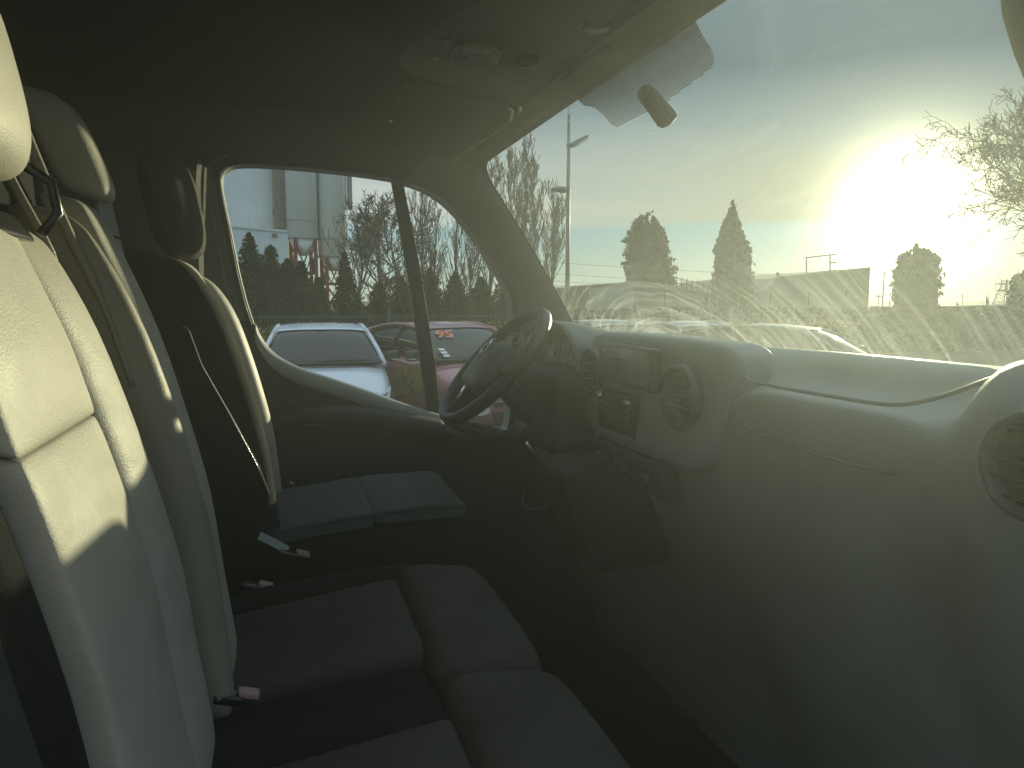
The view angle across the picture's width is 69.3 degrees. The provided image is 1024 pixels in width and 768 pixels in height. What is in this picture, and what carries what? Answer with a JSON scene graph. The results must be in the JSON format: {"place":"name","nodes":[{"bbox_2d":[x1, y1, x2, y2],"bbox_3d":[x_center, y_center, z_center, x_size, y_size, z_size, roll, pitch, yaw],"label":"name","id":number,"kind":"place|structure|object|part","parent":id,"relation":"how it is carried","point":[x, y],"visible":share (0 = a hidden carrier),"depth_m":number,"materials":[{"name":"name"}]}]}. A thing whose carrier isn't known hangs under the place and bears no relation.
{"place":"outdoors","nodes":[
{"label":"outdoors","id":0,"kind":"place"},
{"bbox_2d":[620,210,678,286],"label":"cypress tree","id":1,"kind":"object","parent":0,"point":[646,252],"visible":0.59,"depth_m":49.47,"materials":[{"name":"green plant"}]},
{"bbox_2d":[632,127,679,131],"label":"contrail","id":2,"kind":"object","parent":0,"point":[660,129],"visible":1,"depth_m":1621.61,"materials":[{"name":"white"}]},
{"bbox_2d":[293,0,1023,300],"label":"sky","id":3,"kind":"structure","parent":0,"point":[805,113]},
{"bbox_2d":[330,301,1005,429],"bbox_3d":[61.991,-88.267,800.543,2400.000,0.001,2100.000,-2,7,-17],"label":"ground","id":4,"kind":"structure","parent":0,"point":[366,303],"depth_m":471.96,"materials":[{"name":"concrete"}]},
{"bbox_2d":[221,165,273,228],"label":"silo","id":5,"kind":"object","parent":4,"relation":"on","point":[248,193],"visible":0.2,"depth_m":55.30,"materials":[{"name":"white metal"}]},
{"bbox_2d":[231,225,287,266],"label":"building","id":6,"kind":"structure","parent":4,"relation":"on","point":[266,237],"depth_m":48.64,"materials":[{"name":"paint"}]},
{"bbox_2d":[272,169,288,257],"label":"elevator tower","id":7,"kind":"structure","parent":4,"relation":"on","point":[279,198],"depth_m":57.20,"materials":[{"name":"concrete"}]},
{"bbox_2d":[285,166,318,283],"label":"silo","id":8,"kind":"object","parent":4,"relation":"on","point":[301,209],"visible":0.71,"depth_m":55.86,"materials":[{"name":"paint"}]},
{"bbox_2d":[266,322,399,399],"bbox_3d":[-2.715,-0.126,10.593,2.070,1.477,4.014,-2,7,-15],"label":"parked car","id":9,"kind":"object","parent":4,"relation":"on","point":[350,353],"visible":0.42,"depth_m":9.91,"materials":[{"name":"white paint"}]},
{"bbox_2d":[317,172,354,303],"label":"silo","id":10,"kind":"object","parent":4,"relation":"on","point":[332,191],"visible":0.45,"depth_m":57.07,"materials":[{"name":"paint"}]},
{"bbox_2d":[368,321,506,424],"bbox_3d":[-0.921,-0.204,11.291,2.070,1.477,4.014,-4,8,-32],"label":"parked car","id":11,"kind":"object","parent":4,"relation":"on","point":[456,345],"visible":0.4,"depth_m":10.68,"materials":[{"name":"red paint"}]},
{"bbox_2d":[0,0,1023,767],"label":"van","id":12,"kind":"object","parent":4,"relation":"on","point":[228,538],"visible":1,"depth_m":1.37,"materials":[{"name":"plastic"}]},
{"bbox_3d":[-0.426,0.364,2.386,1.820,1.143,0.138,-2,7,-17],"label":"door panel","id":13,"kind":"part","parent":12,"relation":"part of","materials":[{"name":"plastic"}]},
{"bbox_2d":[572,319,673,333],"bbox_3d":[1.861,-0.333,12.433,2.070,1.477,4.014,-2,7,-20],"label":"parked car","id":14,"kind":"object","parent":4,"relation":"on","point":[626,325],"visible":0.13,"depth_m":12.22,"materials":[{"name":"grey paint"}]},
{"bbox_2d":[555,276,711,311],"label":"warehouse","id":15,"kind":"structure","parent":4,"relation":"on","point":[632,294],"depth_m":46.08,"materials":[{"name":"grey"}]},
{"bbox_2d":[589,287,633,309],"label":"roller door","id":16,"kind":"structure","parent":15,"relation":"in","point":[600,298],"depth_m":45.55,"materials":[{"name":"metal"}]},
{"bbox_2d":[653,320,731,332],"bbox_3d":[3.447,-0.422,13.450,2.070,1.426,4.014,-2,7,-20],"label":"parked car","id":17,"kind":"object","parent":4,"relation":"on","point":[676,326],"visible":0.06,"depth_m":13.29,"materials":[{"name":"silver metal"}]},
{"bbox_2d":[710,199,755,309],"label":"cypress tree","id":18,"kind":"object","parent":4,"relation":"on","point":[732,277],"visible":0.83,"depth_m":41.56,"materials":[{"name":"green plant"}]},
{"bbox_2d":[678,267,870,308],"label":"building","id":19,"kind":"structure","parent":4,"relation":"on","point":[836,288],"depth_m":49.05,"materials":[{"name":"grey"}]},
{"bbox_2d":[805,254,835,272],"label":"billboard frame","id":20,"kind":"object","parent":19,"relation":"on","point":[829,255],"visible":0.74,"depth_m":50.05,"materials":[{"name":"grey metal"}]},
{"bbox_2d":[674,323,882,355],"bbox_3d":[4.257,-0.158,10.977,4.014,1.455,2.107,4,8,34],"label":"parked car","id":21,"kind":"object","parent":4,"relation":"on","point":[791,336],"visible":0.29,"depth_m":10.61,"materials":[{"name":"paint"}]},
{"bbox_2d":[868,294,1005,309],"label":"long shed","id":22,"kind":"structure","parent":4,"relation":"on","point":[880,306],"depth_m":64.82,"materials":[{"name":"grey"}]},
{"bbox_2d":[875,349,1023,366],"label":"verge","id":23,"kind":"structure","parent":4,"relation":"on","point":[1004,358],"depth_m":23.31,"materials":[{"name":"green plant"}]},
{"bbox_2d":[237,232,265,293],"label":"conifer tree","id":24,"kind":"object","parent":23,"relation":"on","point":[251,257],"visible":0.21,"depth_m":24.08,"materials":[{"name":"green plant"}]},
{"bbox_2d":[243,271,294,334],"bbox_3d":[-7.038,-1.873,20.841,2.880,2.662,3.002,-2,7,-17],"label":"conifer tree","id":25,"kind":"object","parent":23,"relation":"on","point":[258,296],"visible":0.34,"depth_m":20.52,"materials":[{"name":"green plant"}]},
{"bbox_2d":[252,244,291,322],"bbox_3d":[-7.654,-2.663,23.666,2.910,3.600,3.247,-2,7,-17],"label":"conifer tree","id":26,"kind":"object","parent":23,"relation":"on","point":[274,274],"visible":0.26,"depth_m":23.39,"materials":[{"name":"green plant"}]},
{"bbox_2d":[279,258,296,302],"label":"conifer tree","id":27,"kind":"object","parent":23,"relation":"on","point":[289,267],"visible":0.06,"depth_m":25.47,"materials":[{"name":"green plant"}]},
{"bbox_2d":[276,261,313,323],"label":"conifer tree","id":28,"kind":"object","parent":23,"relation":"on","point":[299,290],"visible":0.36,"depth_m":21.79,"materials":[{"name":"green plant"}]},
{"bbox_2d":[295,276,338,322],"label":"conifer tree","id":29,"kind":"object","parent":23,"relation":"on","point":[318,304],"visible":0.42,"depth_m":21.05,"materials":[{"name":"green plant"}]},
{"bbox_2d":[329,251,364,321],"bbox_3d":[-5.251,-2.521,23.433,1.832,3.369,1.949,-2,7,-17],"label":"conifer tree","id":30,"kind":"object","parent":23,"relation":"on","point":[344,301],"visible":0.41,"depth_m":23.16,"materials":[{"name":"green plant"}]},
{"bbox_2d":[322,205,396,298],"bbox_3d":[-7.027,-5.227,35.121,3.363,6.163,3.192,4,7,30],"label":"bare tree","id":31,"kind":"object","parent":23,"relation":"on","point":[359,288],"visible":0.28,"depth_m":34.92,"materials":[{"name":"brown plant"}]},
{"bbox_2d":[344,298,377,326],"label":"conifer tree","id":32,"kind":"object","parent":23,"relation":"on","point":[358,308],"visible":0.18,"depth_m":20.48,"materials":[{"name":"green plant"}]},
{"bbox_2d":[333,189,406,305],"bbox_3d":[-5.121,-4.578,29.403,3.342,6.180,2.737,-4,8,-34],"label":"bare tree","id":33,"kind":"object","parent":23,"relation":"on","point":[379,268],"visible":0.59,"depth_m":28.91,"materials":[{"name":"brown plant"}]},
{"bbox_2d":[364,281,391,324],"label":"conifer tree","id":34,"kind":"object","parent":23,"relation":"on","point":[376,305],"visible":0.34,"depth_m":25.45,"materials":[{"name":"green plant"}]},
{"bbox_2d":[333,193,440,294],"bbox_3d":[-4.792,-4.318,28.602,4.381,5.811,3.896,4,7,30],"label":"bare tree","id":35,"kind":"object","parent":23,"relation":"on","point":[396,268],"visible":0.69,"depth_m":28.14,"materials":[{"name":"brown plant"}]},
{"bbox_2d":[376,276,429,323],"bbox_3d":[-3.771,-2.311,24.930,2.264,2.617,2.543,0,6,0],"label":"conifer tree","id":36,"kind":"object","parent":23,"relation":"on","point":[400,303],"visible":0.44,"depth_m":24.68,"materials":[{"name":"green plant"}]},
{"bbox_2d":[407,189,444,308],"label":"poplar tree","id":37,"kind":"object","parent":23,"relation":"on","point":[426,260],"visible":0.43,"depth_m":41.75,"materials":[{"name":"brown plant"}]},
{"bbox_2d":[412,266,445,321],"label":"conifer tree","id":38,"kind":"object","parent":23,"relation":"on","point":[432,293],"visible":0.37,"depth_m":26.92,"materials":[{"name":"green plant"}]},
{"bbox_2d":[416,203,449,289],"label":"poplar tree","id":39,"kind":"object","parent":23,"relation":"on","point":[433,265],"visible":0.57,"depth_m":43.72,"materials":[{"name":"brown plant"}]},
{"bbox_2d":[433,211,472,294],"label":"poplar tree","id":40,"kind":"object","parent":23,"relation":"on","point":[454,243],"visible":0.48,"depth_m":40.17,"materials":[{"name":"brown plant"}]},
{"bbox_2d":[428,271,491,323],"bbox_3d":[-2.045,-2.617,26.536,3.132,2.867,3.030,-2,7,-17],"label":"conifer tree","id":41,"kind":"object","parent":23,"relation":"on","point":[457,298],"visible":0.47,"depth_m":26.21,"materials":[{"name":"green plant"}]},
{"bbox_2d":[455,223,487,297],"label":"poplar tree","id":42,"kind":"object","parent":23,"relation":"on","point":[471,270],"visible":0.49,"depth_m":38.66,"materials":[{"name":"brown plant"}]},
{"bbox_2d":[467,276,505,325],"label":"conifer tree","id":43,"kind":"object","parent":23,"relation":"on","point":[479,292],"visible":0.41,"depth_m":28.57,"materials":[{"name":"green plant"}]},
{"bbox_2d":[474,155,503,310],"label":"poplar tree","id":44,"kind":"object","parent":23,"relation":"on","point":[491,275],"visible":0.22,"depth_m":46.83,"materials":[{"name":"brown plant"}]},
{"bbox_2d":[488,283,511,325],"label":"conifer tree","id":45,"kind":"object","parent":23,"relation":"on","point":[499,296],"visible":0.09,"depth_m":29.86,"materials":[{"name":"green plant"}]},
{"bbox_2d":[494,147,529,290],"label":"poplar tree","id":46,"kind":"object","parent":23,"relation":"on","point":[510,161],"visible":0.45,"depth_m":48.15,"materials":[{"name":"brown plant"}]},
{"bbox_2d":[250,308,788,331],"bbox_3d":[-0.434,-0.672,14.736,14.025,1.640,0.059,-2,7,-17],"label":"fence","id":47,"kind":"object","parent":23,"relation":"on","point":[731,316],"visible":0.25,"depth_m":15.16,"materials":[{"name":"grey metal"}]},
{"bbox_2d":[507,132,536,249],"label":"poplar tree","id":48,"kind":"object","parent":23,"relation":"on","point":[525,192],"visible":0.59,"depth_m":46.27,"materials":[{"name":"brown plant"}]},
{"bbox_2d":[512,151,548,271],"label":"poplar tree","id":49,"kind":"object","parent":23,"relation":"on","point":[535,211],"visible":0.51,"depth_m":47.82,"materials":[{"name":"brown plant"}]},
{"bbox_2d":[535,177,570,286],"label":"poplar tree","id":50,"kind":"object","parent":23,"relation":"on","point":[553,247],"visible":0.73,"depth_m":45.98,"materials":[{"name":"brown plant"}]},
{"bbox_2d":[258,318,860,342],"bbox_3d":[-0.125,-0.542,14.650,16.578,1.496,0.905,-2,7,-17],"label":"hedge","id":51,"kind":"object","parent":23,"relation":"on","point":[842,328],"visible":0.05,"depth_m":16.61,"materials":[{"name":"green plant"}]},
{"bbox_2d":[551,111,588,307],"bbox_3d":[1.957,-5.389,25.320,1.339,8.648,0.446,-2,7,-17],"label":"street lamp","id":52,"kind":"object","parent":23,"relation":"on","point":[563,189],"visible":1,"depth_m":25.16,"materials":[{"name":"metal"}]},
{"bbox_2d":[566,305,1023,352],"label":"hedge","id":53,"kind":"object","parent":23,"relation":"on","point":[907,329],"visible":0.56,"depth_m":25.10,"materials":[{"name":"green plant"}]},
{"bbox_2d":[876,271,884,306],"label":"antenna mast","id":54,"kind":"object","parent":23,"relation":"on","point":[882,296],"visible":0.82,"depth_m":54.14,"materials":[{"name":"grey metal"}]},
{"bbox_2d":[888,242,945,306],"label":"cypress tree","id":55,"kind":"object","parent":23,"relation":"on","point":[916,274],"visible":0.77,"depth_m":44.24,"materials":[{"name":"green plant"}]},
{"bbox_2d":[897,85,1023,254],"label":"bare tree","id":56,"kind":"object","parent":23,"relation":"on","point":[985,150],"visible":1,"depth_m":21.57,"materials":[{"name":"brown plant"}]},
{"bbox_2d":[1004,270,1023,308],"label":"cypress tree","id":57,"kind":"object","parent":23,"relation":"on","point":[1016,292],"visible":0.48,"depth_m":40.26,"materials":[{"name":"green plant"}]},
{"bbox_2d":[992,279,1012,304],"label":"pylon","id":58,"kind":"object","parent":4,"relation":"on","point":[1005,287],"visible":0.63,"depth_m":171.12,"materials":[{"name":"grey metal"}]},
{"bbox_2d":[550,273,992,284],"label":"power line","id":59,"kind":"object","parent":58,"relation":"attached to","point":[687,281],"visible":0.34,"depth_m":144.37,"materials":[{"name":"grey"}]},
{"bbox_2d":[542,261,1001,275],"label":"power line","id":60,"kind":"object","parent":58,"relation":"attached to","point":[701,271],"visible":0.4,"depth_m":116.89,"materials":[{"name":"grey"}]},
{"bbox_2d":[559,281,998,291],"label":"power line","id":61,"kind":"object","parent":58,"relation":"attached to","point":[869,291],"visible":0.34,"depth_m":142.32,"materials":[{"name":"grey metal"}]}
]}

